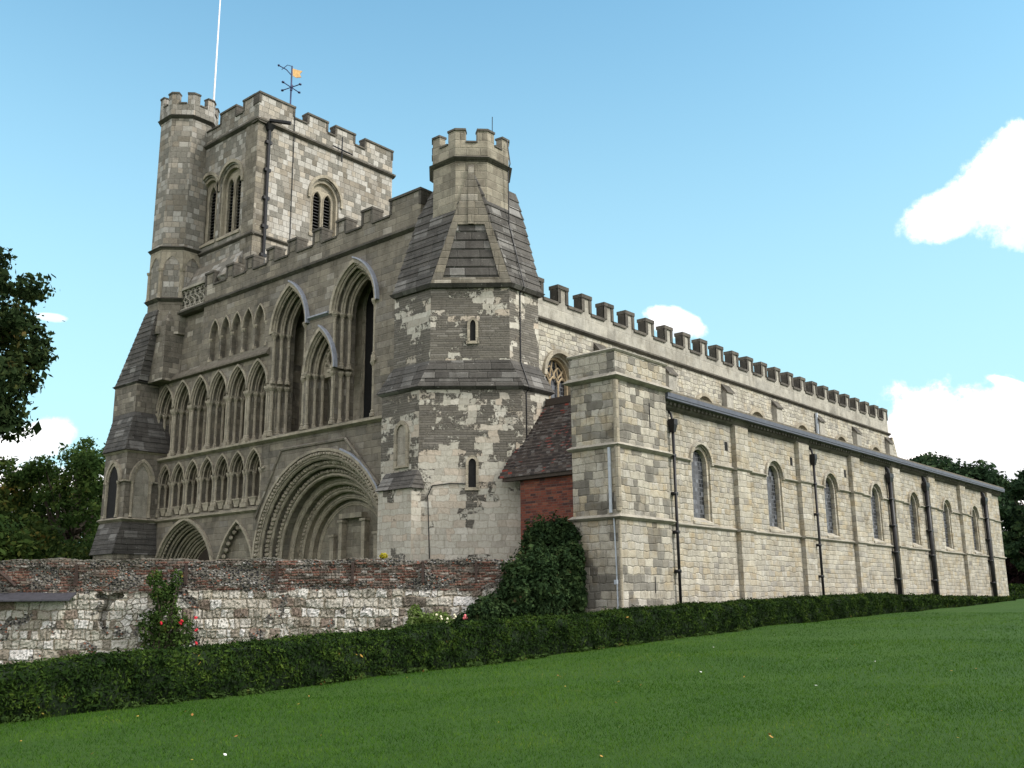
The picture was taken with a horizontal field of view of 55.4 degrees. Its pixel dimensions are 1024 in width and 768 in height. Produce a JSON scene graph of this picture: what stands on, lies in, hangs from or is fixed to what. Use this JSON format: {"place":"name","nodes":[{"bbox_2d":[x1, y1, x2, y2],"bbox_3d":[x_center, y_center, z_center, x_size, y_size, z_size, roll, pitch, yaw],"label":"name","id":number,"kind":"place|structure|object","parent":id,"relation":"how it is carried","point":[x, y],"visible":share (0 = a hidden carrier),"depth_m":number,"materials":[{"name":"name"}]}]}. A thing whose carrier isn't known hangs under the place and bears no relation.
{"place":"outdoors","nodes":[
{"label":"outdoors","id":0,"kind":"place"},
{"bbox_2d":[0,599,1023,767],"bbox_3d":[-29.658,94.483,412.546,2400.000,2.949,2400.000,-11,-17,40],"label":"lawn","id":1,"kind":"structure","parent":0,"point":[1012,607],"depth_m":13.74,"materials":[{"name":"green plant"}]},
{"bbox_2d":[0,514,52,560],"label":"garden shrub","id":2,"kind":"object","parent":1,"relation":"on","point":[27,546],"visible":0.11,"depth_m":45.53,"materials":[{"name":"green plant"}]},
{"bbox_2d":[0,454,57,535],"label":"background tree","id":3,"kind":"object","parent":1,"relation":"on","point":[7,507],"visible":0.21,"depth_m":61.20,"materials":[{"name":"green plant"}]},
{"bbox_2d":[0,246,64,443],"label":"tree","id":4,"kind":"object","parent":1,"relation":"on","point":[16,373],"visible":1,"depth_m":28.93,"materials":[{"name":"green plant"}]},
{"bbox_2d":[0,513,92,560],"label":"garden shrub","id":5,"kind":"object","parent":1,"relation":"on","point":[39,534],"visible":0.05,"depth_m":47.92,"materials":[{"name":"green plant"}]},
{"bbox_2d":[0,461,95,536],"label":"background tree","id":6,"kind":"object","parent":1,"relation":"on","point":[46,486],"visible":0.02,"depth_m":70.42,"materials":[{"name":"green plant"}]},
{"bbox_2d":[3,436,105,543],"bbox_3d":[-28.325,9.563,63.137,9.435,12.028,9.265,-11,-17,40],"label":"background tree","id":7,"kind":"object","parent":1,"relation":"on","point":[85,464],"visible":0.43,"depth_m":61.19,"materials":[{"name":"green plant"}]},
{"bbox_2d":[50,534,95,556],"bbox_3d":[-22.827,10.469,51.822,7.066,5.509,7.804,-11,-17,40],"label":"garden shrub","id":8,"kind":"object","parent":1,"relation":"on","point":[90,540],"visible":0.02,"depth_m":51.25,"materials":[{"name":"green plant"}]},
{"bbox_2d":[67,443,105,534],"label":"background tree","id":9,"kind":"object","parent":1,"relation":"on","point":[96,497],"visible":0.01,"depth_m":76.06,"materials":[{"name":"green plant"}]},
{"bbox_2d":[0,557,517,663],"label":"garden wall","id":10,"kind":"structure","parent":1,"relation":"on","point":[54,607],"depth_m":27.32,"materials":[{"name":"stone"}]},
{"bbox_2d":[135,567,197,649],"bbox_3d":[-9.400,6.402,26.759,1.790,2.708,0.868,0,-13,-1],"label":"climbing rose","id":11,"kind":"object","parent":10,"relation":"attached to","point":[161,633],"visible":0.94,"depth_m":26.67,"materials":[{"name":"green plant"}]},
{"bbox_2d":[379,553,387,625],"bbox_3d":[-3.632,6.231,27.344,0.383,2.960,0.279,3,-13,-15],"label":"wall weed","id":12,"kind":"object","parent":10,"relation":"on","point":[383,555],"depth_m":27.61,"materials":[{"name":"yellow plant"}]},
{"bbox_2d":[0,626,752,723],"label":"ground weeds","id":13,"kind":"object","parent":1,"relation":"on","point":[243,692],"visible":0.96,"depth_m":19.31,"materials":[{"name":"green plant"}]},
{"bbox_2d":[404,604,467,625],"bbox_3d":[-2.024,6.737,26.466,1.685,1.538,1.514,-11,-17,40],"label":"flowering bush","id":14,"kind":"object","parent":1,"relation":"on","point":[433,618],"visible":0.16,"depth_m":26.42,"materials":[{"name":"green plant"}]},
{"bbox_2d":[0,591,903,722],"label":"hedge","id":15,"kind":"object","parent":1,"relation":"on","point":[93,681],"visible":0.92,"depth_m":19.59,"materials":[{"name":"green plant"}]},
{"bbox_2d":[21,649,980,759],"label":"fallen leaves","id":16,"kind":"object","parent":1,"relation":"on","point":[192,714],"visible":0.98,"depth_m":12.39,"materials":[{"name":"brown plant"}]},
{"bbox_2d":[454,542,569,622],"bbox_3d":[0.278,6.090,27.621,2.704,3.115,4.111,-7,-14,28],"label":"evergreen shrub","id":17,"kind":"object","parent":1,"relation":"on","point":[535,585],"visible":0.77,"depth_m":26.68,"materials":[{"name":"green plant"}]},
{"bbox_2d":[498,395,573,547],"bbox_3d":[1.539,4.482,32.326,3.900,8.700,2.760,-11,-17,40],"label":"brick lean to","id":18,"kind":"object","parent":1,"relation":"on","point":[538,465],"visible":0.35,"depth_m":31.88,"materials":[{"name":"ceramic"}]},
{"bbox_2d":[509,508,587,615],"bbox_3d":[0.641,6.235,29.858,3.984,4.824,1.946,-11,-17,40],"label":"creeper","id":19,"kind":"object","parent":18,"relation":"attached to","point":[558,537],"visible":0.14,"depth_m":29.32,"materials":[{"name":"green plant"}]},
{"bbox_2d":[89,90,1008,611],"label":"priory church","id":20,"kind":"structure","parent":1,"relation":"on","point":[337,350],"depth_m":40.01,"materials":[{"name":"stone"}]},
{"bbox_2d":[199,172,219,248],"bbox_3d":[-15.220,-8.772,49.436,2.100,3.990,0.720,-11,-17,40],"label":"belfry window","id":21,"kind":"structure","parent":20,"relation":"in","point":[211,209],"depth_m":49.61,"materials":[{"name":"stone"}]},
{"bbox_2d":[213,0,220,99],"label":"flagpole","id":22,"kind":"object","parent":20,"relation":"on","point":[216,53],"visible":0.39,"depth_m":55.72,"materials":[{"name":"white metal"}]},
{"bbox_2d":[216,159,243,241],"bbox_3d":[-13.710,-9.108,48.167,2.240,4.060,0.720,-11,-17,40],"label":"belfry window","id":23,"kind":"structure","parent":20,"relation":"in","point":[231,185],"depth_m":48.42,"materials":[{"name":"stone"}]},
{"bbox_2d":[278,64,301,103],"bbox_3d":[-11.847,-14.494,51.550,1.307,5.428,1.037,3,-13,-15],"label":"weathervane","id":24,"kind":"object","parent":20,"relation":"on","point":[295,73],"visible":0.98,"depth_m":52.02,"materials":[{"name":"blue metal"}]},
{"bbox_2d":[307,175,342,236],"bbox_3d":[-9.759,-8.956,49.921,0.720,3.510,2.200,-11,-17,40],"label":"belfry window","id":25,"kind":"structure","parent":20,"relation":"in","point":[324,201],"depth_m":50.17,"materials":[{"name":"stone"}]},
{"bbox_2d":[542,349,570,398],"bbox_3d":[1.708,0.205,36.812,0.520,3.020,2.120,-11,-17,40],"label":"clerestory window","id":26,"kind":"structure","parent":20,"relation":"in","point":[555,369],"depth_m":37.17,"materials":[{"name":"stone"}]},
{"bbox_2d":[695,393,714,403],"bbox_3d":[8.726,1.929,44.702,0.520,3.020,2.120,-11,-17,40],"label":"clerestory window","id":27,"kind":"structure","parent":20,"relation":"in","point":[699,396],"depth_m":44.95,"materials":[{"name":"stone"}]},
{"bbox_2d":[749,409,764,417],"bbox_3d":[12.072,2.751,48.463,0.520,3.020,2.120,-11,-17,40],"label":"clerestory window","id":28,"kind":"structure","parent":20,"relation":"in","point":[752,411],"depth_m":48.70,"materials":[{"name":"stone"}]},
{"bbox_2d":[795,422,808,430],"bbox_3d":[15.450,3.581,52.261,0.520,3.020,2.120,-11,-17,40],"label":"clerestory window","id":29,"kind":"structure","parent":20,"relation":"in","point":[802,424],"depth_m":52.47,"materials":[{"name":"stone"}]},
{"bbox_2d":[835,434,846,441],"bbox_3d":[18.827,4.411,56.059,0.520,3.020,2.120,-11,-17,40],"label":"clerestory window","id":30,"kind":"structure","parent":20,"relation":"in","point":[839,435],"depth_m":56.25,"materials":[{"name":"stone"}]},
{"bbox_2d":[870,445,880,451],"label":"clerestory window","id":31,"kind":"structure","parent":20,"relation":"in","point":[872,446],"depth_m":60.12,"materials":[{"name":"stone"}]},
{"bbox_2d":[895,592,944,611],"bbox_3d":[18.729,10.113,44.837,1.182,1.062,5.481,-11,-17,40],"label":"hedge","id":32,"kind":"object","parent":1,"relation":"on","point":[913,602],"visible":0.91,"depth_m":44.13,"materials":[{"name":"green plant"}]},
{"bbox_2d":[907,451,1020,507],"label":"background tree","id":33,"kind":"object","parent":1,"relation":"on","point":[982,472],"visible":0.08,"depth_m":116.42,"materials":[{"name":"green plant"}]},
{"bbox_2d":[943,593,984,607],"bbox_3d":[22.590,10.987,49.159,1.157,0.882,6.153,-11,-17,40],"label":"hedge","id":34,"kind":"object","parent":1,"relation":"on","point":[952,601],"visible":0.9,"depth_m":48.36,"materials":[{"name":"green plant"}]},
{"bbox_2d":[975,595,1016,603],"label":"hedge","id":35,"kind":"object","parent":1,"relation":"on","point":[991,599],"visible":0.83,"depth_m":52.86,"materials":[{"name":"green plant"}]},
{"bbox_2d":[999,470,1023,571],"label":"background tree","id":36,"kind":"object","parent":1,"relation":"on","point":[1012,517],"visible":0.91,"depth_m":93.21,"materials":[{"name":"green plant"}]},
{"bbox_2d":[1005,556,1023,583],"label":"background tree","id":37,"kind":"object","parent":1,"relation":"on","point":[1014,575],"visible":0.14,"depth_m":97.59,"materials":[{"name":"green plant"}]},
{"bbox_2d":[1008,583,1023,598],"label":"hedge","id":38,"kind":"object","parent":1,"relation":"on","point":[1016,590],"visible":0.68,"depth_m":62.94,"materials":[{"name":"green plant"}]},
{"bbox_2d":[0,0,1023,542],"label":"sky","id":39,"kind":"structure","parent":0,"point":[829,193],"materials":[{"name":"blue"}]}
]}

